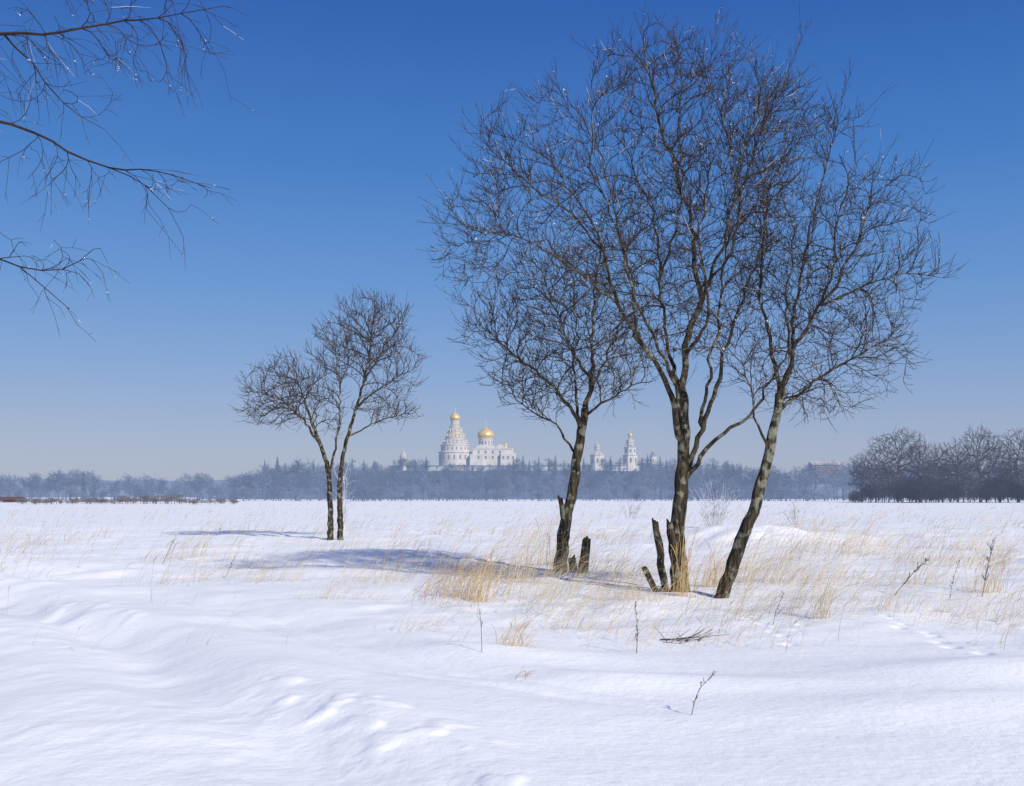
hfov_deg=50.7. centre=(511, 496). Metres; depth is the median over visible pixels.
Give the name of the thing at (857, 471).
clump tree
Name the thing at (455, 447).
cathedral
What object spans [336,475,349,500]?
distant tree
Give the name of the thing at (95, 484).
distant tree
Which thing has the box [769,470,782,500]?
distant tree
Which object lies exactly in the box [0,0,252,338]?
birch tree
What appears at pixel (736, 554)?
bare tree
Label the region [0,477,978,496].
hills
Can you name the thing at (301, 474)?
distant tree
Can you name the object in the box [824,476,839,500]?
distant tree
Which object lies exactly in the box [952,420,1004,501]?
clump tree
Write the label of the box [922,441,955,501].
clump tree
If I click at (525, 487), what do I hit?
distant tree
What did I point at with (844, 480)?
distant tree
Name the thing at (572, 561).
tree stump
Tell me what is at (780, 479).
distant tree
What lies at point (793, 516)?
frosted shrub
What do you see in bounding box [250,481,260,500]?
distant tree
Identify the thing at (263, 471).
distant tree
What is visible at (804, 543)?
grass tuft
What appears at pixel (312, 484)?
distant tree
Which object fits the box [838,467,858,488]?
distant tree
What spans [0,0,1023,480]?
sky
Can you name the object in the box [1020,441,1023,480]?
clump tree
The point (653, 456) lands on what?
tower
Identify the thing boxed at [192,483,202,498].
distant tree
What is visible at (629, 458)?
bell tower
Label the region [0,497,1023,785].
snow field
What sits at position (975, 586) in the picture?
grass tuft
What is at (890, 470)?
clump tree
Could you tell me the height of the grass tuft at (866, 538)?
1.558 m
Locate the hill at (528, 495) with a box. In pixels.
[205,470,847,499]
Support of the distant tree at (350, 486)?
on the snow field
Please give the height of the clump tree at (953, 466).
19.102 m
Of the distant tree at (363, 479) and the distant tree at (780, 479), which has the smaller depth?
the distant tree at (780, 479)
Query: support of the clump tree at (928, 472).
on the snow field
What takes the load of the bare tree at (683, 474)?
on the snow field
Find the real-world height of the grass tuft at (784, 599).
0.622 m
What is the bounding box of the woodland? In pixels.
[0,458,1023,500]
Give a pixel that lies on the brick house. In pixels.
(819, 463)
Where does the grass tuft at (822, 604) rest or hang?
on the snow field
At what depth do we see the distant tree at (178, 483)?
412.83 m
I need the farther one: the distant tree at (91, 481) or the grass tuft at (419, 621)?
the distant tree at (91, 481)
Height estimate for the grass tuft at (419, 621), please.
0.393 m
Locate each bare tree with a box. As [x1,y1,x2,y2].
[227,287,429,539]
[417,0,839,591]
[435,207,663,571]
[701,57,961,598]
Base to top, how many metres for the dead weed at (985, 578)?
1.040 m
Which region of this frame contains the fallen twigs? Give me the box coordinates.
[655,626,728,643]
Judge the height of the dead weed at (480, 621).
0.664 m
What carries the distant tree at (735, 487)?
on the snow field
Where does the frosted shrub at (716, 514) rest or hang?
on the snow field
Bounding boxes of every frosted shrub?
[615,496,642,518]
[688,479,742,525]
[779,496,809,524]
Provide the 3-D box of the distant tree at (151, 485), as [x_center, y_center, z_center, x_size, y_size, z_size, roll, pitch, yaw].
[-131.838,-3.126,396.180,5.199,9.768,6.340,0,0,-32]
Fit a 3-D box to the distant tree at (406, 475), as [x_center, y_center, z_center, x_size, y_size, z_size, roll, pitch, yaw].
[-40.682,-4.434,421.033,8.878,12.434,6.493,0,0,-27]
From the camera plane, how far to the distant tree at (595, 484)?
415.49 m
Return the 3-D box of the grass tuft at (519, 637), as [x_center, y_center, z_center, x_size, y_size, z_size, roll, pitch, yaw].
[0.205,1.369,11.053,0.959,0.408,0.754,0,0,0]
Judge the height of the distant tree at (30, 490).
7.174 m
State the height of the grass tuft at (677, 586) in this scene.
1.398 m
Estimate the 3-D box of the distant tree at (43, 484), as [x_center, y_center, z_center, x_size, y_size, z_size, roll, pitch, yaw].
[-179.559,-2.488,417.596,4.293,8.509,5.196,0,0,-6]
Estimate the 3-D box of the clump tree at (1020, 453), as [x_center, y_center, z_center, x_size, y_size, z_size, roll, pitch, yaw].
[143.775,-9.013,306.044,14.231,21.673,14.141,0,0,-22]
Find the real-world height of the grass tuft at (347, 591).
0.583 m
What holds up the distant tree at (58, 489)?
on the snow field
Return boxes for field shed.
[0,497,28,501]
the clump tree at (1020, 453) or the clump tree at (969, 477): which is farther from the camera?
the clump tree at (1020, 453)
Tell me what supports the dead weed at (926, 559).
on the snow field
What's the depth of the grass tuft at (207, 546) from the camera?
28.66 m
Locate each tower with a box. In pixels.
[400,447,406,470]
[590,442,603,470]
[622,429,636,470]
[649,449,656,465]
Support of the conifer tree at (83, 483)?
on the snow field
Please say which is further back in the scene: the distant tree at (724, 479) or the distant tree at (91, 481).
the distant tree at (91, 481)
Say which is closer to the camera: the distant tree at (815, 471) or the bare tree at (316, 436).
the bare tree at (316, 436)
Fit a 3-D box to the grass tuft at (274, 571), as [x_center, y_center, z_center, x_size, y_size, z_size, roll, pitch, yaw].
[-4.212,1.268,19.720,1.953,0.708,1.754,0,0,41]
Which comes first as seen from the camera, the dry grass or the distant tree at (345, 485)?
the dry grass
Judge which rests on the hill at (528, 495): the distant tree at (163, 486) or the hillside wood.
the hillside wood
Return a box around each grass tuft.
[139,517,251,558]
[223,547,323,583]
[286,567,400,600]
[347,532,464,569]
[376,604,475,631]
[425,535,546,602]
[469,514,569,583]
[486,610,577,647]
[510,507,585,565]
[518,582,644,632]
[537,529,598,576]
[582,550,662,602]
[657,514,709,597]
[693,569,795,614]
[695,525,759,587]
[705,517,861,585]
[736,573,833,613]
[750,496,876,562]
[802,502,934,555]
[810,510,936,619]
[878,529,1007,586]
[914,512,1023,552]
[958,528,1023,593]
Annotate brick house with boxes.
[808,461,839,474]
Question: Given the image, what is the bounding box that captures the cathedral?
[438,408,515,464]
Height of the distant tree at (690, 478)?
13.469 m
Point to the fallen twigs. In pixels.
(685, 638)
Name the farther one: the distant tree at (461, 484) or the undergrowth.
the distant tree at (461, 484)
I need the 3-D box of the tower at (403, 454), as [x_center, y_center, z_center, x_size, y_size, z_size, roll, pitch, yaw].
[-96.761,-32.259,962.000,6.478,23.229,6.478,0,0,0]
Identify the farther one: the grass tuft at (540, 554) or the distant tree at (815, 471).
the distant tree at (815, 471)
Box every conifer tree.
[80,470,87,498]
[89,474,97,499]
[553,455,557,473]
[706,462,720,499]
[727,461,738,499]
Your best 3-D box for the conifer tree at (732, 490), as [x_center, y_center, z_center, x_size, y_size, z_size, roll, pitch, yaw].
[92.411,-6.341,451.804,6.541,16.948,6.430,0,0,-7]
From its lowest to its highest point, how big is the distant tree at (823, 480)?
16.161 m
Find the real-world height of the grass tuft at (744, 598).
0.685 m
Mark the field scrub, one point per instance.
(143, 499)
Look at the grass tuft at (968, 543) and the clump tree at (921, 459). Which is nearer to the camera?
the grass tuft at (968, 543)
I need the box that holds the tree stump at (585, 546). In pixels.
[577,536,590,572]
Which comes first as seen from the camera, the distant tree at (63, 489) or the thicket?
the thicket
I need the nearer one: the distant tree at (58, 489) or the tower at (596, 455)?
the distant tree at (58, 489)
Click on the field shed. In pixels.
(7, 499)
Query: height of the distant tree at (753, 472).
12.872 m
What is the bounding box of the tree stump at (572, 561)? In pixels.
[568,554,577,572]
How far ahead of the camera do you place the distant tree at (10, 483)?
421.89 m
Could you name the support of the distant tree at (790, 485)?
on the snow field
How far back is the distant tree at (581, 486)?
417.75 m
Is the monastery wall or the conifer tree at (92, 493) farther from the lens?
the monastery wall
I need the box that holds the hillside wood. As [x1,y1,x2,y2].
[226,457,788,498]
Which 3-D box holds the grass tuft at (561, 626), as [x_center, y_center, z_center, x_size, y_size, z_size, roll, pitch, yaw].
[0.931,1.320,13.078,1.755,0.668,1.407,0,0,0]
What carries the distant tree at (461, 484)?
on the snow field
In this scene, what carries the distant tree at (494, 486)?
on the snow field
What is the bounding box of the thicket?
[847,474,1023,502]
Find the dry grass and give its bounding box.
[0,502,1023,651]
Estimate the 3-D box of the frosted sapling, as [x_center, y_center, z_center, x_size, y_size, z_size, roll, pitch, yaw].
[-7.310,-0.419,46.880,1.388,4.111,2.632,0,0,0]
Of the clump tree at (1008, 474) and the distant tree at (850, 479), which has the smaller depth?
the clump tree at (1008, 474)
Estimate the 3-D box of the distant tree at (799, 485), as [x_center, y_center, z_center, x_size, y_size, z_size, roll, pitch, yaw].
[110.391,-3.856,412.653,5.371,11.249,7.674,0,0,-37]
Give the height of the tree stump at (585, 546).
0.895 m
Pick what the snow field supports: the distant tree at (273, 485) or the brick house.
the distant tree at (273, 485)
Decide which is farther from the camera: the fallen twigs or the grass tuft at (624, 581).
the grass tuft at (624, 581)
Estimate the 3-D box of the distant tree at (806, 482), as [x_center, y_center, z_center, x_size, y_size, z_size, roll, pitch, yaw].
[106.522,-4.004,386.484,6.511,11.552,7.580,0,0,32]
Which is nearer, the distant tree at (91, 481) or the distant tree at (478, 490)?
the distant tree at (91, 481)
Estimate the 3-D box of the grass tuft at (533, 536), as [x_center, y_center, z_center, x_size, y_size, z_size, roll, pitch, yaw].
[0.370,0.951,19.790,2.313,1.350,2.090,0,0,0]
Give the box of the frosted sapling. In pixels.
[328,440,357,531]
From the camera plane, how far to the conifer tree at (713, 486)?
459.11 m
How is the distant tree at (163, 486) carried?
on the snow field
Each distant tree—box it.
[2,477,15,492]
[24,483,34,494]
[40,481,52,499]
[54,483,62,500]
[57,483,70,500]
[86,477,95,492]
[89,476,103,497]
[145,477,157,492]
[157,481,169,495]
[170,478,182,488]
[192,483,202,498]
[201,476,213,498]
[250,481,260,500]
[256,468,271,500]
[268,471,290,500]
[284,474,297,500]
[291,469,307,500]
[295,470,320,500]
[309,470,331,497]
[326,474,336,500]
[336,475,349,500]
[345,479,353,500]
[354,475,368,500]
[382,482,394,499]
[396,469,418,500]
[453,477,466,499]
[475,480,484,500]
[488,478,500,500]
[520,477,532,500]
[555,474,567,497]
[579,477,587,500]
[590,473,605,500]
[659,470,672,497]
[688,466,704,498]
[688,469,710,500]
[694,464,721,500]
[715,471,733,500]
[728,477,739,500]
[732,467,749,500]
[744,467,759,485]
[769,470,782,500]
[771,471,789,500]
[782,471,797,500]
[794,473,808,500]
[801,469,813,500]
[803,465,822,500]
[817,462,835,500]
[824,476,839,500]
[831,466,853,500]
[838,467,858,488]
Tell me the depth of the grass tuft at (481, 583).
16.73 m
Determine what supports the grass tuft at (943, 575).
on the snow field
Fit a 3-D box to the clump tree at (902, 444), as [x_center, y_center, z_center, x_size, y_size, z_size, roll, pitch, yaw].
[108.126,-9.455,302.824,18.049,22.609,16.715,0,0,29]
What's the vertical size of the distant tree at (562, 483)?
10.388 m
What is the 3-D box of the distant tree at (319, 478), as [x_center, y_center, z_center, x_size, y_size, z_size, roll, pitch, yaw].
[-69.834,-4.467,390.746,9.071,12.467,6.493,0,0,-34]
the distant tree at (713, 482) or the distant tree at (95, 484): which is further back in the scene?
the distant tree at (713, 482)
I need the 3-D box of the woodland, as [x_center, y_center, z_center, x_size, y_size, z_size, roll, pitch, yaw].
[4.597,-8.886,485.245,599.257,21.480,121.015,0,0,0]
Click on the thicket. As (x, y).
(912, 489)
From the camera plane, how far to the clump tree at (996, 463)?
296.82 m
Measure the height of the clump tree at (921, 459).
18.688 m
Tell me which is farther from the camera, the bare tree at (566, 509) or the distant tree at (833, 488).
the distant tree at (833, 488)
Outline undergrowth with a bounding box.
[0,484,1022,500]
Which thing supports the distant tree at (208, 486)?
on the snow field
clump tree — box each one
[845,453,873,501]
[856,443,891,501]
[863,427,931,501]
[873,458,906,502]
[900,437,939,501]
[915,460,939,502]
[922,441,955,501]
[932,436,982,501]
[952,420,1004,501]
[956,460,982,501]
[972,440,1021,501]
[990,464,1023,501]
[998,428,1023,501]
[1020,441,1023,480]
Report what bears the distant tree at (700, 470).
on the snow field
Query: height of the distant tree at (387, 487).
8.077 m
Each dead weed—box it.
[477,590,482,646]
[634,601,637,652]
[691,671,714,714]
[895,557,929,594]
[981,537,995,595]
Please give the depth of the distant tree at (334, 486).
420.02 m
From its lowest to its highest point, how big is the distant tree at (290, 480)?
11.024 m
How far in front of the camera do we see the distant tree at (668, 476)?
408.23 m
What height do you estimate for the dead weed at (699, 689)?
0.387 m
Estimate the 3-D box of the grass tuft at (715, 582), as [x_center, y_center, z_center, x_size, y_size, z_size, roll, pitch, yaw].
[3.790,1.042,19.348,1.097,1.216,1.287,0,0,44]
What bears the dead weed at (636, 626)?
on the snow field
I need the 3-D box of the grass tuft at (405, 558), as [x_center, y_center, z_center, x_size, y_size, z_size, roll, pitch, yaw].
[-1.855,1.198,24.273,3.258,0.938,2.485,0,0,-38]
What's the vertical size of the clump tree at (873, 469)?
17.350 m
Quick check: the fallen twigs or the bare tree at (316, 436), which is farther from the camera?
the bare tree at (316, 436)
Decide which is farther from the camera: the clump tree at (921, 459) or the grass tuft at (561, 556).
the clump tree at (921, 459)
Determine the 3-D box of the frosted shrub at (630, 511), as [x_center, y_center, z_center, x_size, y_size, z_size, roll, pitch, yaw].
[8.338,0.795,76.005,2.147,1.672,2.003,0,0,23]
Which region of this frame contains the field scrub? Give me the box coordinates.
[15,494,239,504]
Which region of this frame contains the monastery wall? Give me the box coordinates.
[390,464,663,470]
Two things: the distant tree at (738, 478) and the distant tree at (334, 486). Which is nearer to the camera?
the distant tree at (738, 478)
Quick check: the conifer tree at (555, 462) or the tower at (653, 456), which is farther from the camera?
the tower at (653, 456)
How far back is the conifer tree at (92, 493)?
445.92 m
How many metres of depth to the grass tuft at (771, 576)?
20.42 m

